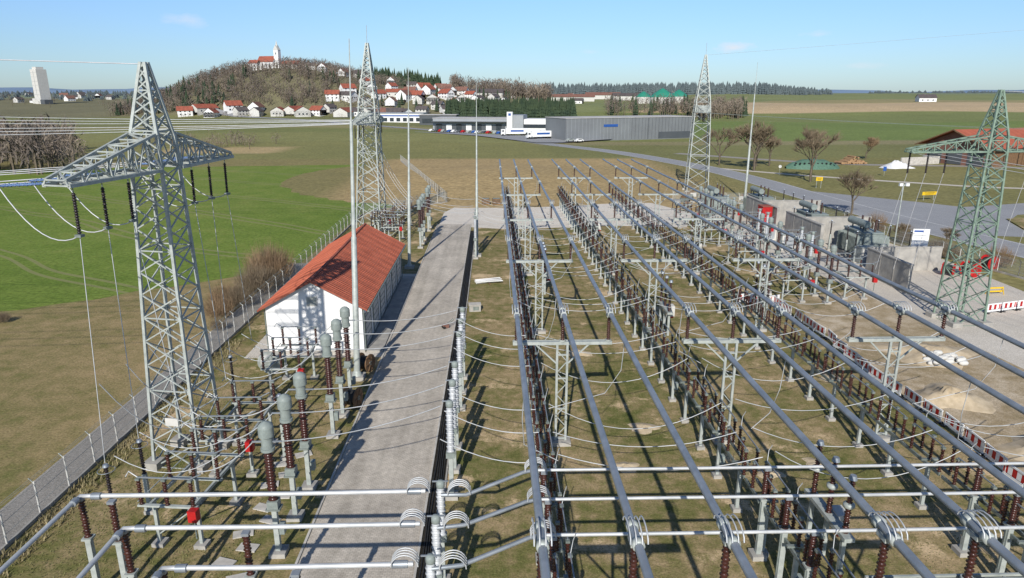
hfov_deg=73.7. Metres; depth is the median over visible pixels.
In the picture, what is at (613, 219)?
busbar portal
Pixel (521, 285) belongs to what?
busbar disconnector
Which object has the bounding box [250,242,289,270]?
bare shrub
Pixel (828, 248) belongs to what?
surge arrester
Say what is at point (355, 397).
cable drum
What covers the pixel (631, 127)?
warehouse hall
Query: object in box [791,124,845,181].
bare tree
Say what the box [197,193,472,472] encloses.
conductor wires
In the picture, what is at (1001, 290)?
yellow barrier
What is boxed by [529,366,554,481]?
busbar disconnector
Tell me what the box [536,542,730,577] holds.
busbar portal
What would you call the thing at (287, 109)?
village house
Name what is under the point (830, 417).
busbar disconnector
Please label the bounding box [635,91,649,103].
biogas dome
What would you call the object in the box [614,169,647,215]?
busbar portal
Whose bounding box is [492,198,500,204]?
pallet stack
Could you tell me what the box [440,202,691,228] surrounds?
gravel yard
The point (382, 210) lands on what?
disconnector switch
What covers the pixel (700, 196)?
current transformer
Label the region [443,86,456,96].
village house
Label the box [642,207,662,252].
busbar disconnector
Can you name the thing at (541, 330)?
busbar portal
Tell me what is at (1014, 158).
barn
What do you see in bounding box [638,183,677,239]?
busbar portal
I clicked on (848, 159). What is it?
log pile
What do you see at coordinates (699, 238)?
busbar portal
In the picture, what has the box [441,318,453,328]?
plate compactor
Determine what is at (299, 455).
concrete slab
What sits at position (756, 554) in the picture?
post insulator
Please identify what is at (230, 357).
surge arrester
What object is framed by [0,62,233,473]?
lattice tower
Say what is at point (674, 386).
busbar disconnector
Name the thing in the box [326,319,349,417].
current transformer
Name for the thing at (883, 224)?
bare shrub
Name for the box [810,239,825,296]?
current transformer
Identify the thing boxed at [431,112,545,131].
logistics building
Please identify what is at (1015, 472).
construction barrier
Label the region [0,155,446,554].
chainlink fence
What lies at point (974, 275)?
cable drum
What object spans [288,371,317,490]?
current transformer
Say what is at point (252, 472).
disconnector switch
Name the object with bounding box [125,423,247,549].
disconnector switch
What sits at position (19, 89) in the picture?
distant hills
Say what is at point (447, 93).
village house
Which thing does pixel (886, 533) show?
busbar tube
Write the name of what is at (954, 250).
bare shrub
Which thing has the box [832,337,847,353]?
construction barrier
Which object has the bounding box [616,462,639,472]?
sand heap
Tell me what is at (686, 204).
material crate
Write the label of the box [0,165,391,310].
crop field
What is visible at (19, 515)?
gravel path
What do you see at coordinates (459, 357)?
voltage transformer
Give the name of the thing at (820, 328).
construction barrier
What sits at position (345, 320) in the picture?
current transformer
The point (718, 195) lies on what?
power transformer
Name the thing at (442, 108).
village house
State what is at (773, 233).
control cabinet
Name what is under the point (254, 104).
village house
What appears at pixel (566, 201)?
busbar disconnector
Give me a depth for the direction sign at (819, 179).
164.12 m
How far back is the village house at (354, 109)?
588.30 m
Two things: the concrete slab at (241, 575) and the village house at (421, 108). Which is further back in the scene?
the village house at (421, 108)
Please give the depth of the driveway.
45.23 m
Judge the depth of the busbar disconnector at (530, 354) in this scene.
48.33 m
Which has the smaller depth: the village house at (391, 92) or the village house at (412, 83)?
the village house at (391, 92)
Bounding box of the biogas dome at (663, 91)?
[650,88,674,102]
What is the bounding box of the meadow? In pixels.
[0,271,274,508]
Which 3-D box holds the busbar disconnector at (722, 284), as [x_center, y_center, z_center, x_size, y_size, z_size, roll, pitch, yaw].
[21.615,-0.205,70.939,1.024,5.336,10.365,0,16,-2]
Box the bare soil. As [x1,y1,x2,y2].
[790,290,1023,471]
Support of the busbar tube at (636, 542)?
on the busbar portal at (561, 441)
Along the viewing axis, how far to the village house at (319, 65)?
688.75 m
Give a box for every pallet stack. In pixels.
[482,198,489,204]
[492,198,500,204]
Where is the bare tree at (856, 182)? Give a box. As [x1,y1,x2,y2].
[836,167,877,213]
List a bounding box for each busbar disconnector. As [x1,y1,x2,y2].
[504,183,509,210]
[505,192,510,218]
[507,198,512,234]
[508,208,514,251]
[509,225,517,268]
[512,237,520,292]
[514,254,525,325]
[518,279,531,366]
[522,316,540,424]
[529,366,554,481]
[540,448,575,577]
[558,186,566,214]
[563,190,572,225]
[569,197,580,237]
[576,207,589,252]
[585,222,601,270]
[596,234,616,294]
[610,185,621,214]
[610,253,635,324]
[618,190,633,224]
[628,279,661,364]
[630,197,646,237]
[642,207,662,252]
[653,313,699,423]
[658,221,682,270]
[678,236,708,293]
[688,364,759,512]
[702,253,741,323]
[734,278,787,363]
[745,445,854,577]
[779,312,852,421]
[842,363,956,509]
[941,442,1023,562]
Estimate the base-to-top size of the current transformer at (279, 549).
7.260 m
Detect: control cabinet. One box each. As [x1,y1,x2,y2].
[761,224,777,239]
[779,232,795,249]
[855,245,875,264]
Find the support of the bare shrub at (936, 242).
on the ground at (444, 160)
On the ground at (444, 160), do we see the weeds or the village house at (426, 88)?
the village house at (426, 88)
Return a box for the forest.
[0,81,1022,100]
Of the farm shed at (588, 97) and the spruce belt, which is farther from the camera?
the farm shed at (588, 97)
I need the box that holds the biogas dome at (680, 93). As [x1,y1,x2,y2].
[672,90,688,102]
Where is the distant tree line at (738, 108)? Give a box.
[449,71,748,118]
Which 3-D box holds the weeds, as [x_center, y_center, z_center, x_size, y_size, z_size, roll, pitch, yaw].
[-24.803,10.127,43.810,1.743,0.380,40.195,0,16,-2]
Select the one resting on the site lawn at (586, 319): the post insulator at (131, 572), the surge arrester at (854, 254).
the post insulator at (131, 572)
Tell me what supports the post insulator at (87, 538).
on the site lawn at (586, 319)
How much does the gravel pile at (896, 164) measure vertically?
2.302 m
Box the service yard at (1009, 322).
[715,213,1023,368]
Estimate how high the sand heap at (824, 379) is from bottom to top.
0.321 m
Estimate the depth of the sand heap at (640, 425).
46.55 m
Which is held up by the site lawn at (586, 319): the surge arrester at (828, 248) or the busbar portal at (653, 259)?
the busbar portal at (653, 259)
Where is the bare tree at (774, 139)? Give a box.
[762,134,781,165]
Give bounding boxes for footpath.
[723,168,1023,188]
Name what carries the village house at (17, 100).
on the ground at (444, 160)
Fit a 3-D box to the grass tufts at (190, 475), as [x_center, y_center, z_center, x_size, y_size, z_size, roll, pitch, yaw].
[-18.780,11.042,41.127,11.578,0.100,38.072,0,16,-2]
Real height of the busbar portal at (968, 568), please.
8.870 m
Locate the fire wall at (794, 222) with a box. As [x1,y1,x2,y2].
[784,211,824,250]
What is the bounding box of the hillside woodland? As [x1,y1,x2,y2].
[1,56,518,117]
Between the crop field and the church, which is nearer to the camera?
the crop field
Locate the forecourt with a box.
[427,132,603,142]
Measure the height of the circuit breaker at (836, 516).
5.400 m
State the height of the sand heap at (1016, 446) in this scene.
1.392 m
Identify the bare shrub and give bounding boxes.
[0,311,12,321]
[202,292,237,317]
[205,280,238,305]
[209,317,228,329]
[223,282,256,305]
[230,257,277,295]
[242,235,295,283]
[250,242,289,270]
[256,266,283,289]
[870,212,889,231]
[896,224,915,242]
[929,233,954,249]
[941,244,963,258]
[983,244,1016,266]
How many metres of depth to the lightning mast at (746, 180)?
141.99 m
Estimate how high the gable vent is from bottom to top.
0.900 m
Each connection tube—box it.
[0,477,470,574]
[76,508,468,577]
[151,547,466,577]
[432,520,1023,570]
[437,485,1016,529]
[441,457,1023,496]
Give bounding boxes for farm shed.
[470,89,504,97]
[551,94,594,100]
[585,92,620,98]
[612,93,639,99]
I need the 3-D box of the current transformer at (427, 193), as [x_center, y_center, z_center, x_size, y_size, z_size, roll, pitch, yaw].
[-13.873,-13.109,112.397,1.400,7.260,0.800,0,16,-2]
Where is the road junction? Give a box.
[813,191,1023,236]
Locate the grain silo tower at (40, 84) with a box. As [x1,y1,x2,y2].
[29,67,52,103]
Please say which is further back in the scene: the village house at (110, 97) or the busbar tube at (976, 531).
the village house at (110, 97)
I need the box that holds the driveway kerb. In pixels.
[289,224,470,577]
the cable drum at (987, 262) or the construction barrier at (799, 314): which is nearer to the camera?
the construction barrier at (799, 314)
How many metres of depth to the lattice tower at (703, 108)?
154.41 m
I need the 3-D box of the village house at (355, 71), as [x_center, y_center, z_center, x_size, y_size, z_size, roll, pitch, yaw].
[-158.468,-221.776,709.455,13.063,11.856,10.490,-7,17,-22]
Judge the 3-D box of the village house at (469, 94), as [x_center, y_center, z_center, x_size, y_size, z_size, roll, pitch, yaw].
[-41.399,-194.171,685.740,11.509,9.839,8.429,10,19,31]
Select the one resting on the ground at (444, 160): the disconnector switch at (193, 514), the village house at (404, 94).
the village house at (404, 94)
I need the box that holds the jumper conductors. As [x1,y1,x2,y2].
[440,178,1023,478]
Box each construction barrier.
[739,293,753,303]
[774,296,782,307]
[783,301,792,315]
[793,308,802,322]
[802,314,813,329]
[811,321,826,337]
[824,329,836,345]
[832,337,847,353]
[843,345,857,364]
[856,354,870,372]
[868,364,885,385]
[885,376,903,396]
[900,386,921,409]
[919,398,943,423]
[940,412,964,438]
[959,426,985,455]
[980,443,1007,473]
[983,302,1001,313]
[1001,301,1017,311]
[1002,460,1023,487]
[1016,300,1023,310]
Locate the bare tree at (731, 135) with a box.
[702,127,742,164]
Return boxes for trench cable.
[418,233,474,577]
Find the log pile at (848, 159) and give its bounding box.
[834,155,866,163]
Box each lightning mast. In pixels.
[349,40,365,380]
[404,77,414,268]
[473,82,480,256]
[741,63,757,199]
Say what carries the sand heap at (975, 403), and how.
on the bare soil
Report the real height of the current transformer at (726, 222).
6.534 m
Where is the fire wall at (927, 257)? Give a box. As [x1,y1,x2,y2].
[872,246,943,270]
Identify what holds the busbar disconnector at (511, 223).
on the site lawn at (586, 319)
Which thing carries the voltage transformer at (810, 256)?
on the site lawn at (586, 319)
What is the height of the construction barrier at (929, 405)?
1.050 m
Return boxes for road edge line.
[219,113,1020,256]
[248,116,1023,244]
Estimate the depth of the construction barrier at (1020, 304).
72.05 m
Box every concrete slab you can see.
[211,557,236,564]
[226,572,245,577]
[233,529,253,538]
[236,542,259,552]
[253,503,267,512]
[259,515,281,523]
[260,480,278,488]
[273,461,286,467]
[278,471,284,477]
[295,450,312,458]
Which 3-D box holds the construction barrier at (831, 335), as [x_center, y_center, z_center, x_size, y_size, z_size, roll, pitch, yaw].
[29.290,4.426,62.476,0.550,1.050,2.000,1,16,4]
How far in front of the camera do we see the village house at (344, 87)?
637.83 m
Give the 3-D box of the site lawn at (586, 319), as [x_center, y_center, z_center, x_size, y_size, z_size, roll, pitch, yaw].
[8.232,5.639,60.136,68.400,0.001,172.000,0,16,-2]
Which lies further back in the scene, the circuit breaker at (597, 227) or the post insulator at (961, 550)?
the circuit breaker at (597, 227)
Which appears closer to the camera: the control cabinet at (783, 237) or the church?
the control cabinet at (783, 237)
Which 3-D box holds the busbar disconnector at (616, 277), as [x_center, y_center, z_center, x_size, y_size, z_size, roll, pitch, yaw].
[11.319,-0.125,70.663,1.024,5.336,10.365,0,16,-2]
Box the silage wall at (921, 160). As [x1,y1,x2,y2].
[900,155,939,164]
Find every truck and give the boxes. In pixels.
[501,128,527,135]
[526,130,550,138]
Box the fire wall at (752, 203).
[745,195,779,226]
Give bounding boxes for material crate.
[680,195,689,201]
[683,201,690,207]
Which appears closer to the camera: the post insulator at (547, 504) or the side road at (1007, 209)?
the post insulator at (547, 504)
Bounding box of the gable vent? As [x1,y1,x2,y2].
[306,296,317,305]
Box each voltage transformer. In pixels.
[421,553,439,577]
[427,514,443,577]
[432,479,450,577]
[442,399,457,500]
[445,379,460,473]
[448,361,462,450]
[453,331,465,410]
[455,318,466,394]
[457,307,467,379]
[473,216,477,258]
[754,208,761,248]
[763,212,769,250]
[794,227,803,273]
[807,231,816,278]
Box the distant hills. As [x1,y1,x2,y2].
[0,87,1023,92]
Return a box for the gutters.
[255,245,405,350]
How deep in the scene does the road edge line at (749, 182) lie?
156.45 m
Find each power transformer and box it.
[696,183,735,217]
[743,183,774,211]
[784,197,828,227]
[830,213,889,257]
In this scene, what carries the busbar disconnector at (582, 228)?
on the site lawn at (586, 319)
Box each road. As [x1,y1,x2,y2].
[218,109,1023,257]
[876,203,1023,216]
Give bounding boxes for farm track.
[676,153,1023,168]
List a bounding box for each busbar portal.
[499,169,532,215]
[503,206,552,275]
[504,184,540,239]
[506,244,572,333]
[513,318,611,446]
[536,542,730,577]
[557,169,590,215]
[570,184,610,239]
[589,206,639,274]
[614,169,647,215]
[620,243,687,332]
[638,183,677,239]
[673,206,723,274]
[681,315,781,444]
[731,242,799,331]
[845,314,946,441]
[864,537,1023,577]
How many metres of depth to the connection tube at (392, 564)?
25.46 m
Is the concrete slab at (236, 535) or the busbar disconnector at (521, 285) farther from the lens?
the busbar disconnector at (521, 285)
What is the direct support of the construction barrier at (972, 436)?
on the site lawn at (586, 319)
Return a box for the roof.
[257,223,404,311]
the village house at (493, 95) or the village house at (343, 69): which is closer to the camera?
the village house at (493, 95)
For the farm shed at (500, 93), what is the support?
on the ground at (444, 160)
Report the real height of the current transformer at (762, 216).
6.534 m
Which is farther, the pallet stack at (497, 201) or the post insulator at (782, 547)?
the pallet stack at (497, 201)
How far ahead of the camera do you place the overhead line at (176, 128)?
46.31 m
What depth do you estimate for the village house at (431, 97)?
638.28 m
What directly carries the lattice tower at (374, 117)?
on the site lawn at (586, 319)
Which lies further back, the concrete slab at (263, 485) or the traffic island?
the traffic island
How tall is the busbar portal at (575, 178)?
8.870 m
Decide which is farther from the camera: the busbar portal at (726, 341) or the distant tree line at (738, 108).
the distant tree line at (738, 108)
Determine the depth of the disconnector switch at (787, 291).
74.55 m
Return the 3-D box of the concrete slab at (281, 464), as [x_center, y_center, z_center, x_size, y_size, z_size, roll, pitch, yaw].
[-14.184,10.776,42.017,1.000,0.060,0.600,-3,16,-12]
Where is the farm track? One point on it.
(841, 164)
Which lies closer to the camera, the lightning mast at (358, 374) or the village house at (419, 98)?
the lightning mast at (358, 374)
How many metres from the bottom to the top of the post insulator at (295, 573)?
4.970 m
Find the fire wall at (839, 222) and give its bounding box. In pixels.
[806,216,871,243]
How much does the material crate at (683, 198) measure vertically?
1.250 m
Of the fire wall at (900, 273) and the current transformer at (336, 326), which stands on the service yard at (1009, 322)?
the fire wall at (900, 273)
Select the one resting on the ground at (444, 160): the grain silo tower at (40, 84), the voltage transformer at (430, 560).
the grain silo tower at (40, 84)
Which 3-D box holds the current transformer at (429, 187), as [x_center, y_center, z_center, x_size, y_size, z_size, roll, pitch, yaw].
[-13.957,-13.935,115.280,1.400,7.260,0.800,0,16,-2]
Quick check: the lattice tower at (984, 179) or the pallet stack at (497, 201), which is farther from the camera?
the pallet stack at (497, 201)
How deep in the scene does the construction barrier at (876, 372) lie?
54.13 m
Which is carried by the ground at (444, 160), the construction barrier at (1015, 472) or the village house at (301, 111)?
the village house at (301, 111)
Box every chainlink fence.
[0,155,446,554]
[675,191,1023,279]
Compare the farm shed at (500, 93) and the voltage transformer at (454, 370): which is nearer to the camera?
the voltage transformer at (454, 370)
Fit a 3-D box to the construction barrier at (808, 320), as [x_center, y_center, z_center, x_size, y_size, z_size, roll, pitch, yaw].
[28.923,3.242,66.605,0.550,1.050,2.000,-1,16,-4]
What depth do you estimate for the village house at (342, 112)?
574.57 m
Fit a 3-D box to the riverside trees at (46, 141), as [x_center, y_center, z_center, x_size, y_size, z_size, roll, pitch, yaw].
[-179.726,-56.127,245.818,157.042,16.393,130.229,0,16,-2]
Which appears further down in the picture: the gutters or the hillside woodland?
the gutters
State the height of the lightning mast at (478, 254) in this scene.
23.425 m
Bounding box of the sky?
[0,0,1023,91]
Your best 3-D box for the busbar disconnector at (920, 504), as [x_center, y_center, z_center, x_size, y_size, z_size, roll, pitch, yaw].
[22.494,8.475,40.671,1.024,5.336,10.365,0,16,-2]
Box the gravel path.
[0,263,306,547]
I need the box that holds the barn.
[915,128,1023,166]
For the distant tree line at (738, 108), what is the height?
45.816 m
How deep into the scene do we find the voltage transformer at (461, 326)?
51.00 m
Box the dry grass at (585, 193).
[339,165,750,199]
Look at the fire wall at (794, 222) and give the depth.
102.20 m
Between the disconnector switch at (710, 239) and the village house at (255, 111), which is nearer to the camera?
the disconnector switch at (710, 239)
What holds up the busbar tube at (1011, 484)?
on the busbar portal
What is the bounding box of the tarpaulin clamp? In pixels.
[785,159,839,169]
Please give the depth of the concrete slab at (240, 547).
34.25 m
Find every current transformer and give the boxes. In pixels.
[252,421,289,558]
[272,394,304,521]
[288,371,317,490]
[316,334,340,438]
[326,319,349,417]
[340,306,355,389]
[414,199,423,248]
[418,196,424,243]
[421,193,426,239]
[424,187,431,230]
[427,185,432,227]
[697,186,703,222]
[702,188,707,225]
[706,191,714,228]
[721,198,729,239]
[728,201,736,242]
[734,204,743,246]
[757,213,764,257]
[763,217,773,265]
[773,221,784,271]
[798,234,813,288]
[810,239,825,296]
[822,245,838,303]
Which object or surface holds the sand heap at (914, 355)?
on the bare soil
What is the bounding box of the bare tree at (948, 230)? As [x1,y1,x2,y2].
[941,226,960,241]
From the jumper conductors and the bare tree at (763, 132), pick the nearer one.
the jumper conductors
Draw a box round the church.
[248,42,280,69]
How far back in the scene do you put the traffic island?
121.05 m
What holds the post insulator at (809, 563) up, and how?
on the site lawn at (586, 319)
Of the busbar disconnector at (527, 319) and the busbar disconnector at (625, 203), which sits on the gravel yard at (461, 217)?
the busbar disconnector at (625, 203)
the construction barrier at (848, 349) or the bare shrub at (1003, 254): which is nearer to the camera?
the construction barrier at (848, 349)
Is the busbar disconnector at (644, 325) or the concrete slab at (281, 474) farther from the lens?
the busbar disconnector at (644, 325)
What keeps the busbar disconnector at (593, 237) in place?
on the site lawn at (586, 319)
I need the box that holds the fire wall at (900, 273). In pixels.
[864,247,913,293]
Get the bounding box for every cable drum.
[257,352,279,373]
[343,386,362,407]
[360,352,374,371]
[940,262,955,274]
[959,260,981,277]
[979,254,998,268]
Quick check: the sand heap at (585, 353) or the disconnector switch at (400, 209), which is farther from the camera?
the disconnector switch at (400, 209)
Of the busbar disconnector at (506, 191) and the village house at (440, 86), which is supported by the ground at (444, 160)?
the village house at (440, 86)
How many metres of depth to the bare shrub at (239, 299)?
72.43 m
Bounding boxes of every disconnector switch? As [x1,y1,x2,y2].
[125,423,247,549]
[189,376,281,477]
[253,323,321,400]
[370,204,393,235]
[378,210,405,240]
[392,199,414,229]
[671,198,696,228]
[694,212,726,246]
[712,197,741,226]
[725,230,764,270]
[741,212,773,244]
[764,253,814,302]
[776,229,819,268]
[824,250,878,299]
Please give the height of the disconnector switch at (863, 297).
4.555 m
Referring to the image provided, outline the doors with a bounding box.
[364,258,400,347]
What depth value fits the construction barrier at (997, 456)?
41.89 m
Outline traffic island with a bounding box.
[1008,218,1023,228]
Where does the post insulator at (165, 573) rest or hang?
on the site lawn at (586, 319)
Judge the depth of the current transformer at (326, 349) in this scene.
44.41 m
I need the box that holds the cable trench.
[416,231,473,577]
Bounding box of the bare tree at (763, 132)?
[734,117,777,170]
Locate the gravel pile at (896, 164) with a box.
[879,160,913,168]
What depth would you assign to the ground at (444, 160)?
268.10 m
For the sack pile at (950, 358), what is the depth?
57.33 m
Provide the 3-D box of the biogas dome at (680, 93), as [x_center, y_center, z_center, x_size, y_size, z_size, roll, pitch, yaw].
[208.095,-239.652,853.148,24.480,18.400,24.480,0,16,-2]
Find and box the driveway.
[296,224,470,577]
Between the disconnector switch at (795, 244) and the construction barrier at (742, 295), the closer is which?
the construction barrier at (742, 295)
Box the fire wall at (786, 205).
[763,200,820,223]
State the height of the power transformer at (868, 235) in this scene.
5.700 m
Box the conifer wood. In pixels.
[114,60,511,114]
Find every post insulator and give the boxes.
[78,498,100,577]
[106,499,127,577]
[121,530,138,577]
[162,571,167,577]
[240,530,257,577]
[291,570,300,577]
[535,472,547,564]
[544,501,551,554]
[549,537,556,577]
[748,469,771,561]
[774,498,792,577]
[802,533,819,577]
[951,465,983,557]
[995,494,1021,572]
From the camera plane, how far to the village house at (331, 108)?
595.96 m
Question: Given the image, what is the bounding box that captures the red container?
[757,204,772,222]
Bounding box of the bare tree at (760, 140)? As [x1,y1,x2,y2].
[748,135,776,166]
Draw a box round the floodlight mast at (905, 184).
[893,183,909,245]
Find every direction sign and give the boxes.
[816,177,822,187]
[922,191,936,199]
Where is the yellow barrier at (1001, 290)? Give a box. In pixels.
[985,287,1003,294]
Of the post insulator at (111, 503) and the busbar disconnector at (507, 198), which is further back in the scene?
the busbar disconnector at (507, 198)
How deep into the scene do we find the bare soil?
56.74 m
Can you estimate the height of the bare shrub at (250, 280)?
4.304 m
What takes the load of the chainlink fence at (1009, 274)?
on the ground at (444, 160)
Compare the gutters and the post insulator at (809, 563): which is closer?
the post insulator at (809, 563)
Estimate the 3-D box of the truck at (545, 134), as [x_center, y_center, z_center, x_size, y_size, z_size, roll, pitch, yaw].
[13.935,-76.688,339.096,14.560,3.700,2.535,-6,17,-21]
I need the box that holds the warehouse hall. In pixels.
[546,115,695,140]
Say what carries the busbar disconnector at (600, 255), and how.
on the site lawn at (586, 319)
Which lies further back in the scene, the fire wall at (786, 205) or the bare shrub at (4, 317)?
the fire wall at (786, 205)
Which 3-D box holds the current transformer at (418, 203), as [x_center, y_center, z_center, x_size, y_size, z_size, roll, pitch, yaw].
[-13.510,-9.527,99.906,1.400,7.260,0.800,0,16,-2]
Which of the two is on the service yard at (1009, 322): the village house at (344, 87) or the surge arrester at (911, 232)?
the surge arrester at (911, 232)
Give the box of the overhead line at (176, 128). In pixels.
[0,30,1023,472]
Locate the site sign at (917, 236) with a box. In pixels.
[911,229,929,245]
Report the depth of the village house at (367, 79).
673.39 m
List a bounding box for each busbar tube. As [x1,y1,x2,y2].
[499,159,552,577]
[513,159,653,577]
[527,159,757,577]
[551,159,935,577]
[565,159,1023,576]
[580,159,1023,498]
[602,159,1023,414]
[617,159,1023,378]
[631,159,1023,348]
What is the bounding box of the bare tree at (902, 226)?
[892,223,910,243]
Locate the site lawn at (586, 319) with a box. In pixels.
[0,209,1023,577]
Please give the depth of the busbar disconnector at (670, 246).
90.34 m
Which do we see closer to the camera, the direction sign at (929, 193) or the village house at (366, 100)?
the direction sign at (929, 193)
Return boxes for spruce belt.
[444,96,576,117]
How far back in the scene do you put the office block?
482.94 m
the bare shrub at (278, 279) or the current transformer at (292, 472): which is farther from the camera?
the bare shrub at (278, 279)
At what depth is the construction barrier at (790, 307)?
70.48 m
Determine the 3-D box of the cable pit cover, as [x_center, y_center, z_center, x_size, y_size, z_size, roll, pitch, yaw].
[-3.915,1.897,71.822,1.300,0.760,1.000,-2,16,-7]
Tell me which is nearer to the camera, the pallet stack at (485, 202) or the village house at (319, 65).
the pallet stack at (485, 202)
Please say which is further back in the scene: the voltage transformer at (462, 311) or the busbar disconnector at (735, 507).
the voltage transformer at (462, 311)
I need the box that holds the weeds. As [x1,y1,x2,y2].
[0,338,244,577]
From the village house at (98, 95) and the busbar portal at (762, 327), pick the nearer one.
the busbar portal at (762, 327)
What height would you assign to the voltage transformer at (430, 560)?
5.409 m
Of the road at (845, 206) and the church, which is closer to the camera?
the road at (845, 206)
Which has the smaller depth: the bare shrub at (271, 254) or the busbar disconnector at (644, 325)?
the busbar disconnector at (644, 325)
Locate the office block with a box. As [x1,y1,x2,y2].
[419,114,458,124]
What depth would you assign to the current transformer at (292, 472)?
35.66 m
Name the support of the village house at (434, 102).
on the ground at (444, 160)
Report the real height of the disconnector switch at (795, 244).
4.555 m
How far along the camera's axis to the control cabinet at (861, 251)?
91.18 m
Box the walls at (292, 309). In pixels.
[265,258,400,350]
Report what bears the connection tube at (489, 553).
on the post insulator
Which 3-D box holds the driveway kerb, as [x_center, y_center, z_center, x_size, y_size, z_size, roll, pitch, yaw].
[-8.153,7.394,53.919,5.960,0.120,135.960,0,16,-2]
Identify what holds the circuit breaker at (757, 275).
on the site lawn at (586, 319)
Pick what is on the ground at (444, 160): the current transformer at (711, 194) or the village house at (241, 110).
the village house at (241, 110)
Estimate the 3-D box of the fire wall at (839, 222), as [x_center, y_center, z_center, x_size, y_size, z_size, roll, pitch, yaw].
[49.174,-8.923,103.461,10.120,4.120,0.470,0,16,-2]
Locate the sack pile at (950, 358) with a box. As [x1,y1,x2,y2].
[922,350,968,365]
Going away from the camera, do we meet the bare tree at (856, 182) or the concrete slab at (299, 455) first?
the concrete slab at (299, 455)
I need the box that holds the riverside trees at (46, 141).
[0,113,280,174]
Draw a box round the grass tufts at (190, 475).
[4,355,352,577]
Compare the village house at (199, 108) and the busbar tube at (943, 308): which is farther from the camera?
the village house at (199, 108)
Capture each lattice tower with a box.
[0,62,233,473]
[352,25,389,232]
[682,46,710,192]
[875,90,1023,327]
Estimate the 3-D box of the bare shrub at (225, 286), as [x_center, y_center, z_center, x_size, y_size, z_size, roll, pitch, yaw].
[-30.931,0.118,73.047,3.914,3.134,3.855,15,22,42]
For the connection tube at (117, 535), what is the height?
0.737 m
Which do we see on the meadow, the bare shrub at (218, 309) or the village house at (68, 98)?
the bare shrub at (218, 309)
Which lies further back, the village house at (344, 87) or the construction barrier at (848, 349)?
the village house at (344, 87)
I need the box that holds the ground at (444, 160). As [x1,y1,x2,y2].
[0,68,1023,556]
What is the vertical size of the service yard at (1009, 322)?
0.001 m
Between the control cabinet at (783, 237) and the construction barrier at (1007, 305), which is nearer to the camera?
the construction barrier at (1007, 305)
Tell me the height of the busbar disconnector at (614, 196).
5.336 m
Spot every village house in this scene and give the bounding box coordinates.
[13,97,24,102]
[64,95,75,100]
[94,93,102,97]
[105,95,114,99]
[176,106,192,116]
[191,103,218,114]
[202,107,219,117]
[222,100,242,113]
[232,106,248,115]
[247,101,264,109]
[249,107,263,116]
[270,107,284,116]
[282,105,297,114]
[293,106,310,116]
[309,105,326,115]
[317,63,326,71]
[323,103,336,113]
[324,90,339,100]
[333,107,352,117]
[338,68,348,76]
[338,83,356,92]
[339,91,357,102]
[352,70,365,77]
[352,107,361,115]
[357,97,370,106]
[359,77,372,85]
[366,84,376,93]
[370,89,386,99]
[375,107,385,111]
[385,82,397,88]
[385,88,406,96]
[385,96,397,106]
[386,77,395,83]
[386,107,401,111]
[395,89,411,102]
[401,108,412,111]
[403,87,417,90]
[406,81,416,86]
[410,90,425,99]
[412,95,424,105]
[414,82,430,89]
[414,105,429,113]
[421,84,435,94]
[426,94,439,103]
[431,101,444,109]
[437,84,450,90]
[438,88,454,99]
[439,105,444,113]
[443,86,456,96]
[455,86,469,95]
[464,91,475,97]
[469,95,482,99]
[487,93,499,99]
[574,98,583,103]
[915,94,937,101]
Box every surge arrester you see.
[96,463,119,525]
[131,439,152,514]
[224,355,241,414]
[272,393,285,460]
[826,220,832,249]
[842,225,849,256]
[851,231,860,262]
[908,230,914,245]
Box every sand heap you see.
[568,349,592,356]
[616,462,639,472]
[627,423,660,433]
[757,469,785,478]
[802,457,832,470]
[819,374,844,381]
[868,342,977,369]
[906,382,995,413]
[998,435,1023,460]
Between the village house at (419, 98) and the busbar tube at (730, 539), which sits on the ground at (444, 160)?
the village house at (419, 98)
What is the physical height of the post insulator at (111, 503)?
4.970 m
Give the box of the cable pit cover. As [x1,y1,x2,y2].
[468,302,480,311]
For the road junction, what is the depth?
125.67 m
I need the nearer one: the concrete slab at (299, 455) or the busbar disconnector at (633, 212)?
the concrete slab at (299, 455)
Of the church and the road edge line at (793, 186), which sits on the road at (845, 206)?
the road edge line at (793, 186)
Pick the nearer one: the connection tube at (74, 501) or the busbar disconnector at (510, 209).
the connection tube at (74, 501)
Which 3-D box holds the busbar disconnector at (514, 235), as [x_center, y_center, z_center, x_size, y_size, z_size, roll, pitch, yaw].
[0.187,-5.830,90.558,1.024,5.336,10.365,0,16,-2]
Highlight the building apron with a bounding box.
[246,274,416,357]
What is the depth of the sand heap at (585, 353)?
59.69 m
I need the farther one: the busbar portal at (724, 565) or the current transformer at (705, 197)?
the current transformer at (705, 197)
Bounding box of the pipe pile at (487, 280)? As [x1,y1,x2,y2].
[475,277,502,284]
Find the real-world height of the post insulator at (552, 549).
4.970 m
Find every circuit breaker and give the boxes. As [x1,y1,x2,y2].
[541,242,549,294]
[592,203,600,238]
[657,271,674,335]
[689,220,701,261]
[753,261,771,318]
[804,439,857,576]
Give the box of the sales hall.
[368,112,427,122]
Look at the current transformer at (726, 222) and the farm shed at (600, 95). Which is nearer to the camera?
the current transformer at (726, 222)
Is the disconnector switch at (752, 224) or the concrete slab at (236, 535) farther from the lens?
the disconnector switch at (752, 224)
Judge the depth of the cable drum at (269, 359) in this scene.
55.71 m
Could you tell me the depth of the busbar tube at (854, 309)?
41.32 m
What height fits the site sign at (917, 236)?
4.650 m
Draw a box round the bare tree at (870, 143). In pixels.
[863,137,880,158]
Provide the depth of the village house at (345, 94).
626.67 m

